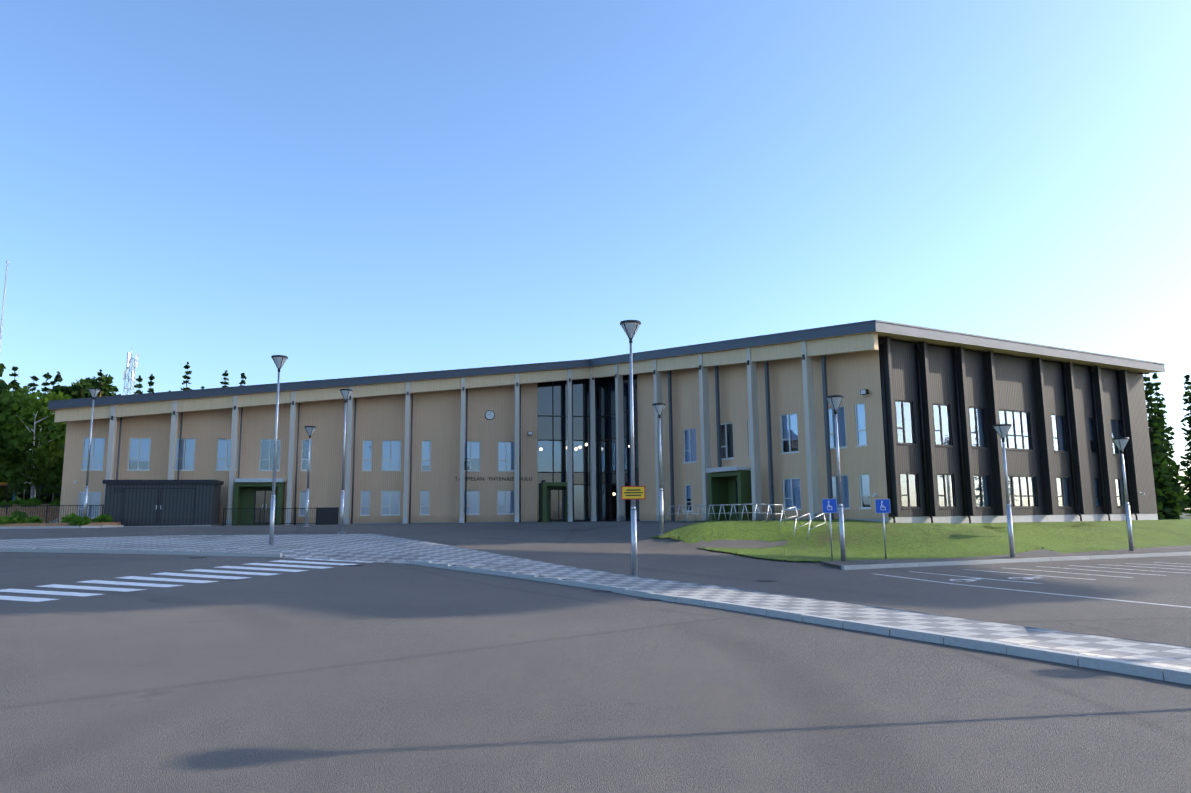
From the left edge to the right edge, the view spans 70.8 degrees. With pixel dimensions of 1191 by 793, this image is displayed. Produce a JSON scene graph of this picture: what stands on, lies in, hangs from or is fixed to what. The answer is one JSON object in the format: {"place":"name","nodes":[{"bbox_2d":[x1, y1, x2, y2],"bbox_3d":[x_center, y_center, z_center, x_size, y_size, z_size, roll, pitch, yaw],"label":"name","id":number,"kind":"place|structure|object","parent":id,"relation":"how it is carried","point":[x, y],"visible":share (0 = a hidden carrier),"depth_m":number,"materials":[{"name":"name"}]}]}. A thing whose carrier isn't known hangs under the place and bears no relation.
{"place":"outdoors","nodes":[
{"label":"outdoors","id":0,"kind":"place"},
{"bbox_2d":[79,404,869,516],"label":"windows","id":1,"kind":"structure","parent":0,"point":[842,443],"depth_m":53.14,"materials":[{"name":"glass"}]},
{"bbox_2d":[156,466,820,525],"bbox_3d":[-9.559,5.995,48.901,40.515,2.980,17.965,0,-8,-1],"label":"building plinth","id":2,"kind":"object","parent":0,"point":[622,518],"visible":0.73,"depth_m":52.26,"materials":[{"name":"grey concrete"}]},
{"bbox_2d":[255,374,737,521],"bbox_3d":[-5.285,2.825,55.263,31.150,10.746,10.870,-3,-9,15],"label":"building atrium glass","id":3,"kind":"object","parent":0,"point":[544,407],"visible":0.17,"depth_m":58.78,"materials":[{"name":"black glass"}]},
{"bbox_2d":[1,338,1137,525],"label":"dark building metalwork","id":4,"kind":"object","parent":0,"point":[327,515],"visible":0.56,"depth_m":45.88,"materials":[{"name":"black metal"}]},
{"bbox_2d":[0,513,1190,792],"bbox_3d":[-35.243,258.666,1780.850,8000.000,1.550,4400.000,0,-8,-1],"label":"terrain ground","id":5,"kind":"structure","parent":0,"point":[382,677],"depth_m":9.47,"materials":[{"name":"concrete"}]},
{"bbox_2d":[0,483,14,499],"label":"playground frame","id":6,"kind":"object","parent":5,"relation":"on","point":[2,484],"depth_m":65.68,"materials":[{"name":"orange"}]},
{"bbox_2d":[0,504,59,522],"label":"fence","id":7,"kind":"object","parent":5,"relation":"on","point":[40,512],"visible":0.25,"depth_m":53.20,"materials":[{"name":"black metal"}]},
{"bbox_2d":[0,485,60,502],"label":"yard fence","id":8,"kind":"object","parent":7,"relation":"on","point":[33,492],"visible":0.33,"depth_m":57.57,"materials":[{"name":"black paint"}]},
{"bbox_2d":[0,386,71,499],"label":"birch","id":9,"kind":"object","parent":5,"relation":"on","point":[15,447],"depth_m":62.20,"materials":[{"name":"green plant"}]},
{"bbox_2d":[0,497,112,525],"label":"bed shrubs","id":10,"kind":"object","parent":5,"relation":"on","point":[71,519],"visible":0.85,"depth_m":46.45,"materials":[{"name":"green plant"}]},
{"bbox_2d":[0,522,120,526],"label":"planting bed mulch","id":11,"kind":"object","parent":5,"relation":"on","point":[56,524],"visible":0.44,"depth_m":44.58,"materials":[{"name":"brown soil"}]},
{"bbox_2d":[0,261,8,350],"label":"flagpole","id":12,"kind":"object","parent":11,"relation":"on","point":[2,314],"visible":1,"depth_m":46.17,"materials":[{"name":"white metal"}]},
{"bbox_2d":[0,525,123,528],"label":"planting bed kerb","id":13,"kind":"structure","parent":5,"relation":"on","point":[50,527],"depth_m":43.41,"materials":[{"name":"concrete"}]},
{"bbox_2d":[123,352,137,394],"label":"telecom mast","id":14,"kind":"object","parent":5,"relation":"on","point":[135,363],"visible":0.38,"depth_m":125.20,"materials":[{"name":"white metal"}]},
{"bbox_2d":[104,484,220,525],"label":"storage shed walls","id":15,"kind":"structure","parent":5,"relation":"on","point":[139,506],"depth_m":49.29,"materials":[{"name":"metal"}]},
{"bbox_2d":[102,480,223,525],"bbox_3d":[-25.887,6.389,50.235,6.086,2.680,2.350,1,-8,-13],"label":"frame","id":16,"kind":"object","parent":15,"relation":"on","point":[218,482],"depth_m":49.22,"materials":[{"name":"grey metal"}]},
{"bbox_2d":[0,558,371,601],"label":"zebra marking","id":17,"kind":"object","parent":5,"relation":"on","point":[31,599],"visible":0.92,"depth_m":22.29,"materials":[{"name":"paint"}]},
{"bbox_2d":[103,341,819,519],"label":"columns","id":18,"kind":"structure","parent":5,"relation":"on","point":[810,436],"depth_m":52.27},
{"bbox_2d":[54,333,878,422],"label":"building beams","id":19,"kind":"structure","parent":18,"relation":"on","point":[846,344],"depth_m":52.67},
{"bbox_2d":[59,347,888,523],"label":"tan building walls","id":20,"kind":"structure","parent":5,"relation":"on","point":[436,415],"depth_m":53.52,"materials":[{"name":"beige paint"}]},
{"bbox_2d":[77,403,871,518],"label":"window frames","id":21,"kind":"structure","parent":20,"relation":"in","point":[691,461],"depth_m":52.70,"materials":[{"name":"grey metal"}]},
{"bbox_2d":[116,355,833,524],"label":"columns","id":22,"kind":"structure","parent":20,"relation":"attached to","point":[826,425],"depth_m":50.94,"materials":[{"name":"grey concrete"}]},
{"bbox_2d":[456,476,530,480],"bbox_3d":[-6.929,5.579,57.066,5.259,0.308,0.030,1,-8,-12],"label":"wall lettering","id":23,"kind":"object","parent":20,"relation":"attached to","point":[494,479],"visible":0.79,"depth_m":57.13},
{"bbox_2d":[188,557,777,600],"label":"manhole covers","id":24,"kind":"object","parent":5,"relation":"on","point":[646,599],"visible":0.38,"depth_m":21.50,"materials":[{"name":"metal"}]},
{"bbox_2d":[232,470,751,525],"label":"building entrance portals","id":25,"kind":"object","parent":5,"relation":"on","point":[721,487],"visible":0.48,"depth_m":52.00,"materials":[{"name":"metal"}]},
{"bbox_2d":[0,363,1173,450],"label":"pine","id":26,"kind":"object","parent":5,"relation":"on","point":[77,387],"depth_m":72.49,"materials":[{"name":"green plant"}]},
{"bbox_2d":[537,436,639,521],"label":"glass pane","id":27,"kind":"structure","parent":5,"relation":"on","point":[564,467],"depth_m":65.68,"materials":[{"name":"grey"}]},
{"bbox_2d":[0,548,1190,684],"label":"island kerb","id":28,"kind":"structure","parent":5,"relation":"on","point":[1178,675],"depth_m":13.49,"materials":[{"name":"concrete"}]},
{"bbox_2d":[0,362,1190,522],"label":"spruce","id":29,"kind":"object","parent":5,"relation":"on","point":[1173,498],"depth_m":87.27,"materials":[{"name":"green plant"}]},
{"bbox_2d":[83,343,1133,575],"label":"lamp posts","id":30,"kind":"object","parent":5,"relation":"on","point":[634,562],"visible":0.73,"depth_m":31.91,"materials":[{"name":"silver metal"}]},
{"bbox_2d":[88,320,1128,452],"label":"lamp post heads","id":31,"kind":"object","parent":30,"relation":"attached to","point":[664,404],"visible":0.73,"depth_m":32.64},
{"bbox_2d":[89,322,1128,449],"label":"lamp post diffusers","id":32,"kind":"object","parent":31,"relation":"attached to","point":[631,328],"visible":0.85,"depth_m":32.65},
{"bbox_2d":[621,486,645,499],"bbox_3d":[1.066,2.715,23.604,0.680,0.380,0.146,-1,-8,2],"label":"sign","id":33,"kind":"object","parent":30,"relation":"attached to","point":[632,492],"visible":1,"depth_m":23.53,"materials":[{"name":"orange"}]},
{"bbox_2d":[129,402,1120,510],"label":"window","id":34,"kind":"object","parent":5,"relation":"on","point":[866,499],"depth_m":47.56,"materials":[{"name":"glass"}]},
{"bbox_2d":[124,514,1157,526],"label":"building plinth","id":35,"kind":"structure","parent":5,"relation":"on","point":[1021,518],"depth_m":43.66,"materials":[{"name":"grey concrete"}]},
{"bbox_2d":[878,337,1157,516],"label":"dark timber walls","id":36,"kind":"structure","parent":35,"relation":"on","point":[990,383],"depth_m":43.56,"materials":[{"name":"black wood"}]},
{"bbox_2d":[666,504,827,539],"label":"bicycle stands","id":37,"kind":"object","parent":5,"relation":"on","point":[708,513],"visible":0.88,"depth_m":37.74,"materials":[{"name":"silver metal"}]},
{"bbox_2d":[822,499,890,559],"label":"disabled parking signs","id":38,"kind":"object","parent":5,"relation":"on","point":[829,506],"visible":0.88,"depth_m":29.34,"materials":[{"name":"blue metal"}]},
{"bbox_2d":[652,519,1190,561],"bbox_3d":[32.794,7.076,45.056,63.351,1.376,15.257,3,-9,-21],"label":"lawn","id":39,"kind":"structure","parent":5,"relation":"on","point":[864,540],"depth_m":34.39,"materials":[{"name":"green plant"}]},
{"bbox_2d":[841,552,1190,569],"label":"curb","id":40,"kind":"structure","parent":5,"relation":"on","point":[899,565],"depth_m":28.66,"materials":[{"name":"concrete"}]},
{"bbox_2d":[877,562,1190,607],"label":"parking markings","id":41,"kind":"object","parent":5,"relation":"on","point":[1050,576],"visible":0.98,"depth_m":23.46,"materials":[{"name":"paint"}]},
{"bbox_2d":[0,534,1190,669],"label":"island pavement","id":42,"kind":"structure","parent":0,"point":[369,547],"depth_m":22.31,"materials":[{"name":"grey concrete"}]},
{"bbox_2d":[0,0,1190,522],"label":"sky","id":43,"kind":"structure","parent":0,"point":[337,189],"materials":[{"name":"blue"}]},
{"bbox_2d":[80,402,1124,519],"bbox_3d":[-0.262,4.760,51.024,60.891,5.600,15.816,-3,-9,16],"label":"window glass","id":44,"kind":"object","parent":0,"point":[915,489],"visible":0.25,"depth_m":50.54,"materials":[{"name":"glass"}]},
{"bbox_2d":[48,321,1164,410],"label":"building roof","id":45,"kind":"structure","parent":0,"point":[938,338],"depth_m":48.40,"materials":[{"name":"grey metal"}]},
{"bbox_2d":[48,320,1164,401],"bbox_3d":[0.512,-2.271,47.895,67.091,3.687,20.975,0,-8,-1],"label":"building fascia flashing","id":46,"kind":"object","parent":45,"relation":"attached to","point":[641,352],"visible":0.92,"depth_m":49.86,"materials":[{"name":"grey metal"}]},
{"bbox_2d":[74,411,1144,496],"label":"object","id":47,"kind":"object","parent":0,"point":[490,415],"visible":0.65,"depth_m":48.58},
{"bbox_2d":[820,545,1190,568],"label":"carpark footway asphalt","id":48,"kind":"structure","parent":0,"point":[1041,553],"depth_m":29.93,"materials":[{"name":"grey asphalt"}]},
{"bbox_2d":[933,405,1124,505],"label":"window blinds","id":49,"kind":"object","parent":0,"point":[938,438],"depth_m":43.35,"materials":[{"name":"white fabric"}]}
]}

